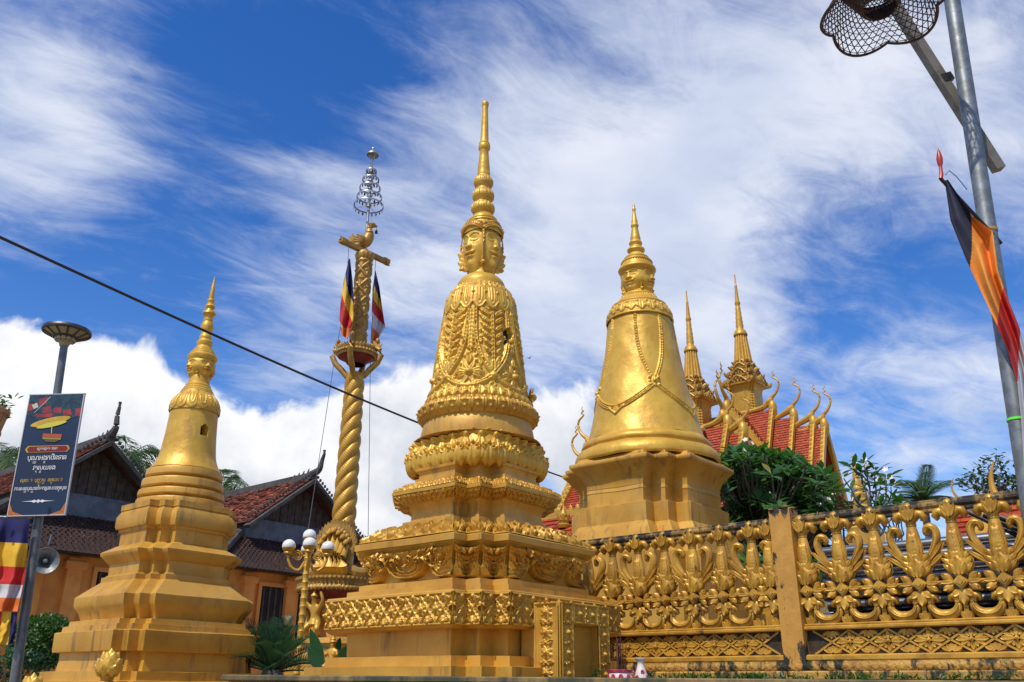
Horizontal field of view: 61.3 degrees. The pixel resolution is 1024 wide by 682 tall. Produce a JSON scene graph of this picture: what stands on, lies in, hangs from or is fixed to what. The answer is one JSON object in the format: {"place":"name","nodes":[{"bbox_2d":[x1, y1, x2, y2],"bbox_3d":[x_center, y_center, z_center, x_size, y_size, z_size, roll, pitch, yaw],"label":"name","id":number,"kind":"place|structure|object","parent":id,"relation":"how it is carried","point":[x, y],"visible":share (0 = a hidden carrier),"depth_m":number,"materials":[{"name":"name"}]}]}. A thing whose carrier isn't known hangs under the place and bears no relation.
{"place":"outdoors","nodes":[
{"label":"outdoors","id":0,"kind":"place"},
{"bbox_2d":[0,236,561,476],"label":"overhead cable","id":1,"kind":"object","parent":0,"point":[149,305],"visible":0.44,"depth_m":7.85,"materials":[{"name":"black rubber"}]},
{"bbox_2d":[284,147,389,674],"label":"twisted column","id":2,"kind":"structure","parent":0,"point":[339,575],"depth_m":16.23,"materials":[{"name":"metal"}]},
{"bbox_2d":[308,246,348,528],"bbox_3d":[-3.446,0.766,16.377,0.330,5.788,0.011,0,-22,0],"label":"halyard","id":3,"kind":"object","parent":2,"relation":"hanging from","point":[329,390],"visible":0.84,"depth_m":16.29,"materials":[{"name":"grey fabric"}]},
{"bbox_2d":[339,259,353,338],"bbox_3d":[-3.253,-0.842,17.129,0.298,1.774,0.180,0,-22,0],"label":"flag","id":4,"kind":"object","parent":2,"relation":"hanging from","point":[347,318],"visible":1,"depth_m":17.08,"materials":[{"name":"multicoloured fabric"}]},
{"bbox_2d":[368,260,375,529],"bbox_3d":[-2.792,1.019,17.247,0.260,5.956,0.011,0,-22,0],"label":"halyard","id":5,"kind":"object","parent":2,"relation":"hanging from","point":[369,412],"visible":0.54,"depth_m":16.95,"materials":[{"name":"fabric"}]},
{"bbox_2d":[371,271,384,343],"bbox_3d":[-2.782,-0.686,18.041,0.320,1.736,0.176,4,-22,-8],"label":"flag","id":6,"kind":"object","parent":2,"relation":"hanging from","point":[377,323],"visible":0.97,"depth_m":17.99,"materials":[{"name":"multicoloured fabric"}]},
{"bbox_2d":[0,0,1023,612],"label":"sky","id":7,"kind":"structure","parent":0,"point":[154,151],"materials":[{"name":"blue"}]},
{"bbox_2d":[541,502,578,533],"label":"pavilion","id":8,"kind":"structure","parent":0,"point":[557,519],"depth_m":23.71,"materials":[{"name":"red tile"}]},
{"bbox_2d":[951,478,970,534],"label":"pavilion","id":9,"kind":"structure","parent":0,"point":[961,522],"depth_m":17.48,"materials":[{"name":"red tile"}]},
{"bbox_2d":[971,461,1021,533],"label":"pavilion","id":10,"kind":"structure","parent":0,"point":[993,488],"depth_m":12.76,"materials":[{"name":"red tile"}]},
{"label":"ground","id":11,"kind":"structure","parent":0,"visible":0},
{"bbox_2d":[0,442,19,470],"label":"palm tree","id":12,"kind":"object","parent":11,"relation":"on","point":[5,462],"visible":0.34,"depth_m":30.08,"materials":[{"name":"green plant"}]},
{"bbox_2d":[0,393,22,436],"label":"potted plant","id":13,"kind":"object","parent":11,"relation":"on","point":[5,413],"visible":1,"depth_m":9.36,"materials":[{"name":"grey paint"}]},
{"bbox_2d":[0,635,58,681],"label":"bush","id":14,"kind":"object","parent":11,"relation":"on","point":[8,663],"visible":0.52,"depth_m":10.17,"materials":[{"name":"green plant"}]},
{"bbox_2d":[22,672,42,681],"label":"lotus post","id":15,"kind":"object","parent":11,"relation":"on","point":[33,677],"visible":1,"depth_m":6.11,"materials":[{"name":"paint"}]},
{"bbox_2d":[3,611,69,675],"bbox_3d":[-5.901,4.572,10.533,0.831,2.448,0.831,0,-22,0],"label":"topiary bush","id":16,"kind":"object","parent":11,"relation":"on","point":[52,624],"visible":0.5,"depth_m":10.64,"materials":[{"name":"green plant"}]},
{"bbox_2d":[9,321,91,681],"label":"lamp post","id":17,"kind":"object","parent":11,"relation":"on","point":[64,335],"visible":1,"depth_m":9.81,"materials":[{"name":"grey metal"}]},
{"bbox_2d":[0,516,32,518],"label":"flag rod","id":18,"kind":"object","parent":17,"relation":"attached to","point":[21,517],"visible":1,"depth_m":9.83,"materials":[{"name":"metal"}]},
{"bbox_2d":[0,518,29,610],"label":"flag","id":19,"kind":"object","parent":18,"relation":"hanging from","point":[14,534],"visible":1,"depth_m":9.63,"materials":[{"name":"multicoloured fabric"}]},
{"bbox_2d":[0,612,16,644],"bbox_3d":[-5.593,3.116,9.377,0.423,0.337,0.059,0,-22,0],"label":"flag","id":20,"kind":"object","parent":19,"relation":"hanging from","point":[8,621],"visible":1,"depth_m":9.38,"materials":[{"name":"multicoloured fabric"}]},
{"bbox_2d":[6,393,85,516],"bbox_3d":[-5.438,1.328,10.143,0.667,1.461,0.107,-1,-22,-1],"label":"banner","id":21,"kind":"object","parent":17,"relation":"attached to","point":[43,475],"visible":1,"depth_m":10.09,"materials":[{"name":"fabric"}]},
{"bbox_2d":[36,534,59,573],"bbox_3d":[-10.177,4.663,18.899,0.564,0.904,0.585,12,-24,-26],"label":"loudspeaker","id":22,"kind":"object","parent":17,"relation":"attached to","point":[48,560],"visible":0.91,"depth_m":18.70,"materials":[{"name":"metal"}]},
{"bbox_2d":[0,402,145,681],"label":"temple house","id":23,"kind":"structure","parent":11,"relation":"on","point":[107,478],"depth_m":20.70,"materials":[{"name":"ceramic"}]},
{"bbox_2d":[89,566,108,588],"bbox_3d":[-9.425,6.170,20.101,0.200,1.700,1.050,-17,-28,37],"label":"window","id":24,"kind":"structure","parent":23,"relation":"in","point":[98,573],"depth_m":20.07,"materials":[{"name":"orange wood"}]},
{"bbox_2d":[94,648,123,681],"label":"lotus post","id":25,"kind":"object","parent":11,"relation":"on","point":[108,666],"visible":1,"depth_m":6.11,"materials":[{"name":"paint"}]},
{"bbox_2d":[115,434,159,477],"bbox_3d":[-15.765,8.802,32.930,4.176,11.092,4.871,0,-22,0],"label":"palm tree","id":26,"kind":"object","parent":11,"relation":"on","point":[141,452],"visible":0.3,"depth_m":34.85,"materials":[{"name":"green plant"}]},
{"bbox_2d":[39,277,261,681],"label":"stupa","id":27,"kind":"object","parent":11,"relation":"on","point":[164,600],"visible":1,"depth_m":8.53,"materials":[{"name":"paint"}]},
{"bbox_2d":[219,468,249,491],"bbox_3d":[-12.879,10.515,36.611,3.919,10.688,3.775,0,-22,0],"label":"palm tree","id":28,"kind":"object","parent":11,"relation":"on","point":[227,480],"visible":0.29,"depth_m":38.08,"materials":[{"name":"green plant"}]},
{"bbox_2d":[227,615,330,674],"bbox_3d":[-2.421,3.898,8.570,1.507,2.292,1.321,0,-22,0],"label":"cycad","id":29,"kind":"object","parent":11,"relation":"on","point":[277,646],"visible":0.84,"depth_m":8.70,"materials":[{"name":"green plant"}]},
{"bbox_2d":[223,450,369,673],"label":"temple house","id":30,"kind":"structure","parent":11,"relation":"on","point":[271,517],"depth_m":23.96,"materials":[{"name":"ceramic"}]},
{"bbox_2d":[253,581,285,634],"bbox_3d":[-6.317,7.229,22.568,0.200,1.750,1.050,-17,-28,37],"label":"window","id":31,"kind":"structure","parent":30,"relation":"in","point":[269,596],"depth_m":22.63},
{"bbox_2d":[292,593,306,651],"bbox_3d":[-5.568,7.503,23.425,0.200,1.750,1.050,-17,-28,37],"label":"window","id":32,"kind":"structure","parent":30,"relation":"in","point":[297,602],"depth_m":23.20,"materials":[{"name":"orange wood"}]},
{"bbox_2d":[282,529,334,674],"bbox_3d":[-2.672,4.108,10.734,0.526,3.505,0.526,-12,-25,28],"label":"garden lamp","id":33,"kind":"object","parent":11,"relation":"on","point":[308,547],"visible":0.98,"depth_m":11.16,"materials":[{"name":"gold metal"}]},
{"bbox_2d":[307,629,346,666],"bbox_3d":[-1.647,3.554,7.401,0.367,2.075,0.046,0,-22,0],"label":"broadleaf plant","id":34,"kind":"object","parent":11,"relation":"on","point":[315,651],"visible":0.6,"depth_m":7.71,"materials":[{"name":"green plant"}]},
{"bbox_2d":[221,675,1023,681],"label":"platform","id":35,"kind":"structure","parent":11,"relation":"on","point":[288,678],"depth_m":5.21,"materials":[{"name":"paint"}]},
{"bbox_2d":[322,636,337,666],"bbox_3d":[-1.494,2.552,7.136,0.128,0.299,0.111,-7,-23,19],"label":"guardian statuette","id":36,"kind":"object","parent":35,"relation":"on","point":[332,652],"visible":0.69,"depth_m":7.14,"materials":[{"name":"gold metal"}]},
{"bbox_2d":[304,100,635,677],"bbox_3d":[-0.224,0.104,7.756,2.278,5.570,2.095,-17,-28,37],"label":"stupa","id":37,"kind":"object","parent":35,"relation":"on","point":[474,567],"visible":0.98,"depth_m":6.68,"materials":[{"name":"paint"}]},
{"bbox_2d":[521,601,610,677],"bbox_3d":[0.386,2.156,6.150,0.379,0.529,0.619,-17,-28,37],"label":"door panel","id":38,"kind":"structure","parent":37,"relation":"in","point":[562,641],"depth_m":6.02,"materials":[{"name":"paint"}]},
{"bbox_2d":[587,655,604,676],"bbox_3d":[0.577,2.228,5.949,0.124,0.201,0.127,0,-22,0],"label":"weed","id":39,"kind":"object","parent":35,"relation":"on","point":[596,673],"visible":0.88,"depth_m":5.93,"materials":[{"name":"green plant"}]},
{"bbox_2d":[607,669,634,677],"bbox_3d":[0.763,2.361,6.059,0.194,0.106,0.195,0,-22,0],"label":"incense pot","id":40,"kind":"object","parent":35,"relation":"on","point":[620,673],"visible":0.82,"depth_m":6.00,"materials":[{"name":"ceramic"}]},
{"bbox_2d":[616,636,616,668],"bbox_3d":[0.738,2.207,6.092,0.012,0.235,0.006,0,-22,0],"label":"incense stick","id":41,"kind":"object","parent":40,"relation":"in","point":[616,652],"visible":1,"depth_m":6.09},
{"bbox_2d":[635,658,648,677],"bbox_3d":[0.916,2.344,6.120,0.100,0.186,0.096,0,-22,0],"label":"flower vase","id":42,"kind":"object","parent":35,"relation":"on","point":[640,672],"visible":0.83,"depth_m":6.10,"materials":[{"name":"ceramic"}]},
{"bbox_2d":[577,490,1023,680],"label":"railing","id":43,"kind":"object","parent":35,"relation":"on","point":[795,638],"visible":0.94,"depth_m":6.45,"materials":[{"name":"gold metal"}]},
{"bbox_2d":[647,668,1018,679],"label":"weeds","id":44,"kind":"object","parent":35,"relation":"on","point":[752,675],"visible":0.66,"depth_m":6.16,"materials":[{"name":"green plant"}]},
{"bbox_2d":[562,202,765,629],"bbox_3d":[1.750,1.780,11.141,2.211,8.209,2.224,-17,-28,37],"label":"stupa","id":45,"kind":"object","parent":11,"relation":"on","point":[648,459],"visible":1,"depth_m":10.67,"materials":[{"name":"paint"}]},
{"bbox_2d":[555,275,848,624],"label":"vihara","id":46,"kind":"structure","parent":11,"relation":"on","point":[742,414],"depth_m":43.99,"materials":[{"name":"gold metal"}]},
{"bbox_2d":[713,437,846,617],"bbox_3d":[3.698,3.703,11.920,2.150,5.264,4.814,-8,-23,19],"label":"frangipani tree","id":47,"kind":"object","parent":11,"relation":"on","point":[756,485],"visible":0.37,"depth_m":11.86,"materials":[{"name":"green plant"}]},
{"bbox_2d":[817,452,910,545],"bbox_3d":[4.577,3.630,10.772,1.396,4.535,1.090,0,-22,0],"label":"frangipani tree","id":48,"kind":"object","parent":11,"relation":"on","point":[867,481],"visible":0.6,"depth_m":11.45,"materials":[{"name":"green plant"}]},
{"bbox_2d":[845,455,885,545],"bbox_3d":[6.039,4.567,14.348,0.540,5.464,0.540,0,-22,0],"label":"spire post","id":49,"kind":"object","parent":11,"relation":"on","point":[855,527],"visible":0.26,"depth_m":14.91,"materials":[{"name":"paint"}]},
{"bbox_2d":[854,488,912,540],"bbox_3d":[4.691,3.698,10.209,0.915,3.994,0.652,0,-22,0],"label":"shrub","id":50,"kind":"object","parent":11,"relation":"on","point":[896,499],"visible":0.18,"depth_m":10.75,"materials":[{"name":"green plant"}]},
{"bbox_2d":[881,464,953,537],"bbox_3d":[9.143,5.697,18.129,1.566,6.244,1.706,8,-23,-18],"label":"palm tree","id":51,"kind":"object","parent":11,"relation":"on","point":[924,491],"visible":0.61,"depth_m":19.06,"materials":[{"name":"green plant"}]},
{"bbox_2d":[883,0,1023,527],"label":"lamp post","id":52,"kind":"object","parent":11,"relation":"on","point":[982,153],"visible":0.73,"depth_m":6.54,"materials":[{"name":"metal"}]},
{"bbox_2d":[820,0,944,56],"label":"basket shade","id":53,"kind":"object","parent":52,"relation":"hanging from","point":[879,11],"visible":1,"depth_m":6.86,"materials":[{"name":"black metal"}]},
{"bbox_2d":[936,148,1002,244],"bbox_3d":[3.298,-1.057,6.221,0.477,0.709,0.076,8,-23,-18],"label":"flag staff","id":54,"kind":"object","parent":52,"relation":"attached to","point":[939,158],"visible":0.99,"depth_m":6.20,"materials":[{"name":"red plastic"}]},
{"bbox_2d":[945,180,1023,457],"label":"flag","id":55,"kind":"object","parent":54,"relation":"hanging from","point":[975,237],"visible":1,"depth_m":5.93,"materials":[{"name":"black cloth"},{"name":"orange cloth"},{"name":"red cloth"}]},
{"bbox_2d":[943,448,1017,493],"bbox_3d":[9.222,4.761,15.377,2.085,5.921,1.089,0,-22,0],"label":"tree","id":56,"kind":"object","parent":11,"relation":"on","point":[997,477],"visible":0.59,"depth_m":16.23,"materials":[{"name":"green plant"}]},
{"bbox_3d":[3.669,1.882,5.802,3.200,0.083,0.084,-17,-28,37],"label":"steel pipe","id":57,"kind":"object","parent":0,"visible":0},
{"bbox_2d":[823,604,1023,622],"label":"steel pipe","id":58,"kind":"object","parent":57,"relation":"on","point":[945,608],"visible":0.14,"depth_m":6.33,"materials":[{"name":"silver metal"}]},
{"bbox_2d":[827,592,1023,611],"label":"steel pipe","id":59,"kind":"object","parent":58,"relation":"on","point":[987,599],"visible":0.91,"depth_m":6.31,"materials":[{"name":"silver metal"}]},
{"bbox_2d":[824,583,1023,601],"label":"steel pipe","id":60,"kind":"object","parent":59,"relation":"on","point":[985,590],"visible":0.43,"depth_m":6.33,"materials":[{"name":"silver metal"}]},
{"bbox_2d":[822,565,1023,587],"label":"steel pipe","id":61,"kind":"object","parent":60,"relation":"on","point":[981,570],"visible":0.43,"depth_m":6.34,"materials":[{"name":"silver metal"}]},
{"bbox_2d":[825,558,1023,578],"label":"steel pipe","id":62,"kind":"object","parent":61,"relation":"on","point":[937,567],"visible":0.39,"depth_m":6.37,"materials":[{"name":"silver metal"}]},
{"bbox_2d":[827,541,1014,564],"bbox_3d":[3.717,1.403,5.953,3.200,0.083,0.084,-17,-28,37],"label":"steel pipe","id":63,"kind":"object","parent":62,"relation":"on","point":[944,549],"visible":0.02,"depth_m":6.41,"materials":[{"name":"silver metal"}]},
{"bbox_2d":[822,532,1015,556],"bbox_3d":[3.735,1.340,6.019,3.200,0.083,0.084,-17,-28,37],"label":"steel pipe","id":64,"kind":"object","parent":63,"relation":"on","point":[983,538],"visible":0.37,"depth_m":6.49,"materials":[{"name":"silver metal"}]},
{"bbox_2d":[968,509,1016,536],"bbox_3d":[3.592,1.392,5.902,0.797,0.559,0.036,-13,-25,30],"label":"iron rod","id":65,"kind":"object","parent":59,"relation":"on","point":[1006,529],"visible":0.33,"depth_m":6.10,"materials":[{"name":"black metal"}]},
{"bbox_2d":[983,513,1017,531],"bbox_3d":[3.668,1.386,5.835,0.796,0.537,0.036,-13,-25,30],"label":"iron rod","id":66,"kind":"object","parent":59,"relation":"on","point":[1014,528],"visible":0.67,"depth_m":6.02,"materials":[{"name":"black metal"}]},
{"bbox_2d":[999,515,1016,525],"bbox_3d":[3.745,1.365,5.775,0.795,0.482,0.036,-13,-25,30],"label":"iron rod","id":67,"kind":"object","parent":59,"relation":"on","point":[1003,517],"visible":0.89,"depth_m":6.03,"materials":[{"name":"grey metal"}]}
]}

